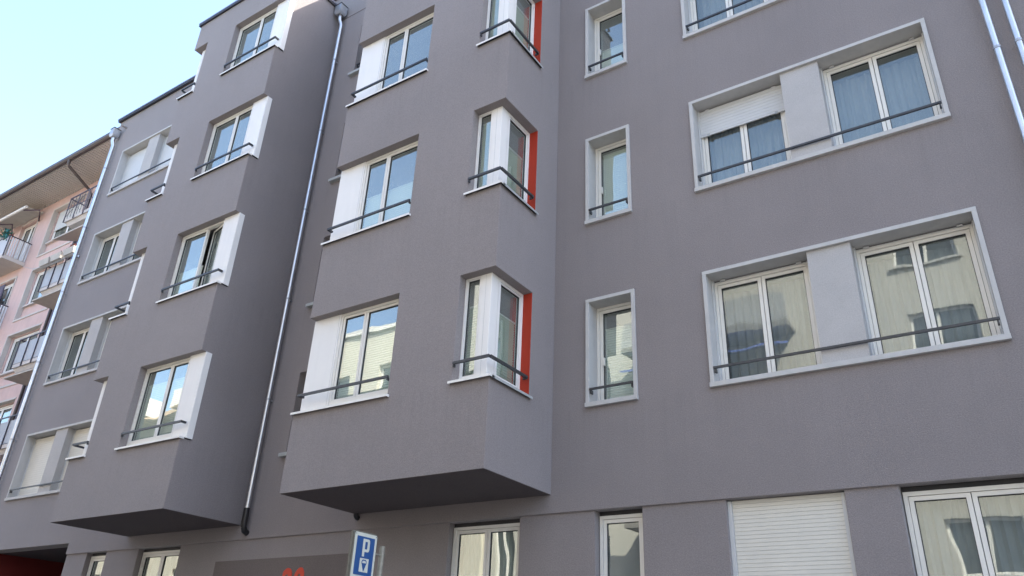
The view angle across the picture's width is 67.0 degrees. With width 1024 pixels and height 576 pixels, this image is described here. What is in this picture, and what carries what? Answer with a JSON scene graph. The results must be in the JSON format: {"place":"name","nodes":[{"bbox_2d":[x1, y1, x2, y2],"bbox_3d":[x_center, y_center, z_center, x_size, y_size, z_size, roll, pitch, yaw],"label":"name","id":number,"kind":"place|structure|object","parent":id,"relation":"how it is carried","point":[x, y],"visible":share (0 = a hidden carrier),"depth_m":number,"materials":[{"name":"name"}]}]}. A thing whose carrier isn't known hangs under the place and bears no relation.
{"place":"outdoors","nodes":[
{"label":"outdoors","id":0,"kind":"place"},
{"bbox_2d":[0,0,235,193],"label":"sky","id":1,"kind":"structure","parent":0,"point":[70,69],"materials":[{"name":"blue"}]},
{"label":"ground","id":2,"kind":"structure","parent":0,"visible":0},
{"bbox_2d":[0,127,119,465],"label":"apartment building","id":3,"kind":"structure","parent":2,"relation":"on","point":[43,213],"depth_m":29.47,"materials":[{"name":"pink paint"}]},
{"bbox_2d":[0,228,12,240],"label":"plant","id":4,"kind":"object","parent":3,"relation":"hanging from","point":[6,233],"visible":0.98,"depth_m":30.68,"materials":[{"name":"green plant"}]},
{"bbox_2d":[0,404,13,420],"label":"window","id":5,"kind":"structure","parent":3,"relation":"in","point":[2,410],"depth_m":26.79,"materials":[{"name":"white plastic"}]},
{"bbox_2d":[0,276,17,321],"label":"window","id":6,"kind":"structure","parent":3,"relation":"in","point":[10,287],"depth_m":30.65,"materials":[{"name":"white"}]},
{"bbox_2d":[0,331,38,376],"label":"window","id":7,"kind":"structure","parent":3,"relation":"in","point":[5,372],"depth_m":28.24,"materials":[{"name":"white plastic"}]},
{"bbox_2d":[15,217,38,261],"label":"window","id":8,"kind":"structure","parent":3,"relation":"in","point":[32,228],"depth_m":31.96,"materials":[{"name":"white"}]},
{"bbox_2d":[22,270,46,308],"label":"window","id":9,"kind":"structure","parent":3,"relation":"in","point":[30,303],"depth_m":29.57,"materials":[{"name":"white"}]},
{"bbox_2d":[39,257,52,268],"bbox_3d":[-15.910,-0.897,26.487,0.660,0.322,0.240,-15,-32,31],"label":"flower box","id":10,"kind":"object","parent":3,"relation":"attached to","point":[45,262],"visible":0.86,"depth_m":26.37,"materials":[{"name":"white plastic"}]},
{"bbox_2d":[50,250,64,263],"bbox_3d":[-15.285,-1.067,26.108,0.660,0.332,0.240,-15,-32,31],"label":"flower box","id":11,"kind":"object","parent":3,"relation":"attached to","point":[56,257],"visible":0.87,"depth_m":25.98,"materials":[{"name":"white plastic"}]},
{"bbox_2d":[45,202,83,244],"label":"window","id":12,"kind":"structure","parent":3,"relation":"in","point":[59,225],"depth_m":30.65,"materials":[{"name":"white"}]},
{"bbox_2d":[63,243,76,257],"bbox_3d":[-14.619,-1.290,25.728,0.678,0.439,0.240,-15,-32,31],"label":"flower box","id":13,"kind":"object","parent":3,"relation":"attached to","point":[69,250],"visible":0.83,"depth_m":25.61,"materials":[{"name":"white plastic"}]},
{"bbox_2d":[0,0,1023,575],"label":"apartment building","id":14,"kind":"structure","parent":2,"relation":"on","point":[576,286],"depth_m":10.69,"materials":[{"name":"grey paint"}]},
{"bbox_2d":[17,435,54,495],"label":"window","id":15,"kind":"structure","parent":14,"relation":"in","point":[41,449],"depth_m":18.12,"materials":[{"name":"plastic"}]},
{"bbox_2d":[23,254,79,268],"bbox_3d":[-15.666,-0.884,25.838,0.192,4.107,11.611,25,-34,-36],"label":"cable","id":16,"kind":"object","parent":14,"relation":"attached to","point":[78,256],"visible":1,"depth_m":22.48,"materials":[{"name":"metal"}]},
{"bbox_2d":[55,327,89,379],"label":"window","id":17,"kind":"structure","parent":14,"relation":"in","point":[84,332],"depth_m":19.55,"materials":[{"name":"plastic"}]},
{"bbox_2d":[57,427,89,489],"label":"window","id":18,"kind":"structure","parent":14,"relation":"in","point":[80,435],"depth_m":17.43,"materials":[{"name":"plastic"}]},
{"bbox_2d":[65,381,106,460],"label":"window","id":19,"kind":"structure","parent":14,"relation":"in","point":[86,443],"depth_m":14.29,"materials":[{"name":"white"}]},
{"bbox_2d":[86,553,105,575],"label":"window","id":20,"kind":"structure","parent":14,"relation":"in","point":[97,557],"depth_m":15.16,"materials":[{"name":"plastic"}]},
{"bbox_2d":[94,320,111,367],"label":"window","id":21,"kind":"structure","parent":14,"relation":"in","point":[109,322],"depth_m":18.74,"materials":[{"name":"plastic"}]},
{"bbox_2d":[89,233,119,277],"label":"window","id":22,"kind":"structure","parent":14,"relation":"in","point":[103,242],"depth_m":20.85,"materials":[{"name":"plastic"}]},
{"bbox_2d":[108,253,144,320],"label":"window","id":23,"kind":"structure","parent":14,"relation":"in","point":[141,261],"depth_m":15.55,"materials":[{"name":"white"}]},
{"bbox_2d":[118,148,146,188],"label":"window","id":24,"kind":"structure","parent":14,"relation":"in","point":[134,162],"depth_m":22.00,"materials":[{"name":"plastic"}]},
{"bbox_2d":[127,221,141,261],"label":"window","id":25,"kind":"structure","parent":14,"relation":"in","point":[139,225],"depth_m":20.00,"materials":[{"name":"plastic"}]},
{"bbox_2d":[138,547,180,575],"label":"window","id":26,"kind":"structure","parent":14,"relation":"in","point":[164,558],"depth_m":14.17,"materials":[{"name":"glass"}]},
{"bbox_2d":[145,144,177,202],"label":"window","id":27,"kind":"structure","parent":14,"relation":"in","point":[162,185],"depth_m":16.79,"materials":[{"name":"white"}]},
{"bbox_2d":[114,352,211,450],"bbox_3d":[-5.955,1.955,13.260,1.799,1.535,0.292,-15,-32,31],"label":"window","id":28,"kind":"structure","parent":14,"relation":"in","point":[171,408],"depth_m":13.24,"materials":[{"name":"plastic"}]},
{"bbox_2d":[155,136,173,169],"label":"window","id":29,"kind":"structure","parent":14,"relation":"in","point":[166,152],"depth_m":21.13,"materials":[{"name":"plastic"}]},
{"bbox_2d":[176,50,205,100],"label":"window","id":30,"kind":"structure","parent":14,"relation":"in","point":[192,90],"depth_m":18.04,"materials":[{"name":"white"}]},
{"bbox_2d":[155,213,244,303],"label":"window","id":31,"kind":"structure","parent":14,"relation":"in","point":[231,227],"depth_m":14.44,"materials":[{"name":"plastic"}]},
{"bbox_2d":[190,96,271,180],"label":"window","id":32,"kind":"structure","parent":14,"relation":"in","point":[260,110],"depth_m":15.62,"materials":[{"name":"plastic"}]},
{"bbox_2d":[219,0,295,75],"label":"window","id":33,"kind":"structure","parent":14,"relation":"in","point":[284,11],"depth_m":16.90,"materials":[{"name":"plastic"}]},
{"bbox_2d":[278,452,286,457],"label":"window","id":34,"kind":"structure","parent":14,"relation":"in","point":[283,454],"depth_m":13.01,"materials":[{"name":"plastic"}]},
{"bbox_2d":[305,302,312,308],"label":"window","id":35,"kind":"structure","parent":14,"relation":"in","point":[309,305],"depth_m":14.29,"materials":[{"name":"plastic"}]},
{"bbox_2d":[328,168,340,183],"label":"window","id":36,"kind":"structure","parent":14,"relation":"in","point":[337,178],"depth_m":15.54,"materials":[{"name":"plastic"}]},
{"bbox_2d":[290,299,398,415],"bbox_3d":[-2.286,0.990,11.032,1.835,1.535,0.312,-15,-32,31],"label":"window","id":37,"kind":"structure","parent":14,"relation":"in","point":[365,374],"depth_m":11.12,"materials":[{"name":"plastic"}]},
{"bbox_2d":[348,62,360,77],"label":"window","id":38,"kind":"structure","parent":14,"relation":"in","point":[356,71],"depth_m":16.82,"materials":[{"name":"plastic"}]},
{"bbox_2d":[321,141,417,245],"bbox_3d":[-2.167,-1.500,12.307,1.835,1.535,0.312,-15,-32,31],"label":"window","id":39,"kind":"structure","parent":14,"relation":"in","point":[391,205],"depth_m":12.43,"materials":[{"name":"plastic"}]},
{"bbox_2d":[345,12,433,108],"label":"window","id":40,"kind":"structure","parent":14,"relation":"in","point":[372,76],"depth_m":13.79,"materials":[{"name":"plastic"}]},
{"bbox_2d":[451,519,519,575],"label":"window","id":41,"kind":"structure","parent":14,"relation":"in","point":[491,548],"depth_m":10.39,"materials":[{"name":"glass"}]},
{"bbox_2d":[447,273,532,398],"bbox_3d":[-0.236,0.627,10.129,0.645,1.537,0.964,-15,-32,31],"label":"window","id":42,"kind":"structure","parent":14,"relation":"in","point":[490,344],"depth_m":10.06,"materials":[{"name":"white plastic"}]},
{"bbox_2d":[463,106,538,214],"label":"window","id":43,"kind":"structure","parent":14,"relation":"in","point":[500,164],"depth_m":11.35,"materials":[{"name":"white plastic"}]},
{"bbox_2d":[476,0,542,67],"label":"window","id":44,"kind":"structure","parent":14,"relation":"in","point":[507,17],"depth_m":12.51,"materials":[{"name":"white plastic"}]},
{"bbox_2d":[594,8,622,70],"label":"window","id":45,"kind":"structure","parent":14,"relation":"in","point":[617,49],"depth_m":13.13,"materials":[{"name":"plastic"}]},
{"bbox_2d":[596,139,627,216],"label":"window","id":46,"kind":"structure","parent":14,"relation":"in","point":[615,163],"depth_m":11.89,"materials":[{"name":"plastic"}]},
{"bbox_2d":[597,301,633,400],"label":"window","id":47,"kind":"structure","parent":14,"relation":"in","point":[619,356],"depth_m":10.55,"materials":[{"name":"plastic"}]},
{"bbox_2d":[600,509,644,575],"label":"window","id":48,"kind":"structure","parent":14,"relation":"in","point":[607,518],"depth_m":9.35,"materials":[{"name":"plastic"}]},
{"bbox_2d":[688,0,767,31],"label":"window","id":49,"kind":"structure","parent":14,"relation":"in","point":[706,7],"depth_m":12.28,"materials":[{"name":"plastic"}]},
{"bbox_2d":[697,85,791,184],"bbox_3d":[3.287,-2.006,10.812,1.241,1.457,0.337,-15,-32,31],"label":"window","id":50,"kind":"structure","parent":14,"relation":"in","point":[755,125],"depth_m":10.91,"materials":[{"name":"plastic"}]},
{"bbox_2d":[711,261,822,379],"bbox_3d":[3.168,0.484,9.538,1.241,1.457,0.336,-15,-32,31],"label":"window","id":51,"kind":"structure","parent":14,"relation":"in","point":[775,319],"depth_m":9.65,"materials":[{"name":"plastic"}]},
{"bbox_2d":[727,492,856,575],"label":"window","id":52,"kind":"structure","parent":14,"relation":"in","point":[804,535],"depth_m":8.20,"materials":[{"name":"plastic"}]},
{"bbox_2d":[820,32,943,145],"bbox_3d":[4.743,-2.391,9.925,1.257,1.457,0.336,-15,-32,31],"label":"window","id":53,"kind":"structure","parent":14,"relation":"in","point":[897,88],"depth_m":10.05,"materials":[{"name":"plastic"}]},
{"bbox_2d":[853,220,1003,354],"bbox_3d":[4.623,0.099,8.650,1.257,1.457,0.335,-15,-32,31],"label":"window","id":54,"kind":"structure","parent":14,"relation":"in","point":[939,287],"depth_m":8.74,"materials":[{"name":"plastic"}]},
{"bbox_2d":[901,477,1023,575],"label":"window","id":55,"kind":"structure","parent":14,"relation":"in","point":[953,532],"depth_m":7.48,"materials":[{"name":"plastic"}]},
{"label":"pavement","id":56,"kind":"structure","parent":0,"visible":0},
{"bbox_2d":[345,530,384,575],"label":"parking sign","id":57,"kind":"object","parent":56,"relation":"on","point":[362,553],"visible":1,"depth_m":7.38,"materials":[{"name":"blue metal"}]}
]}

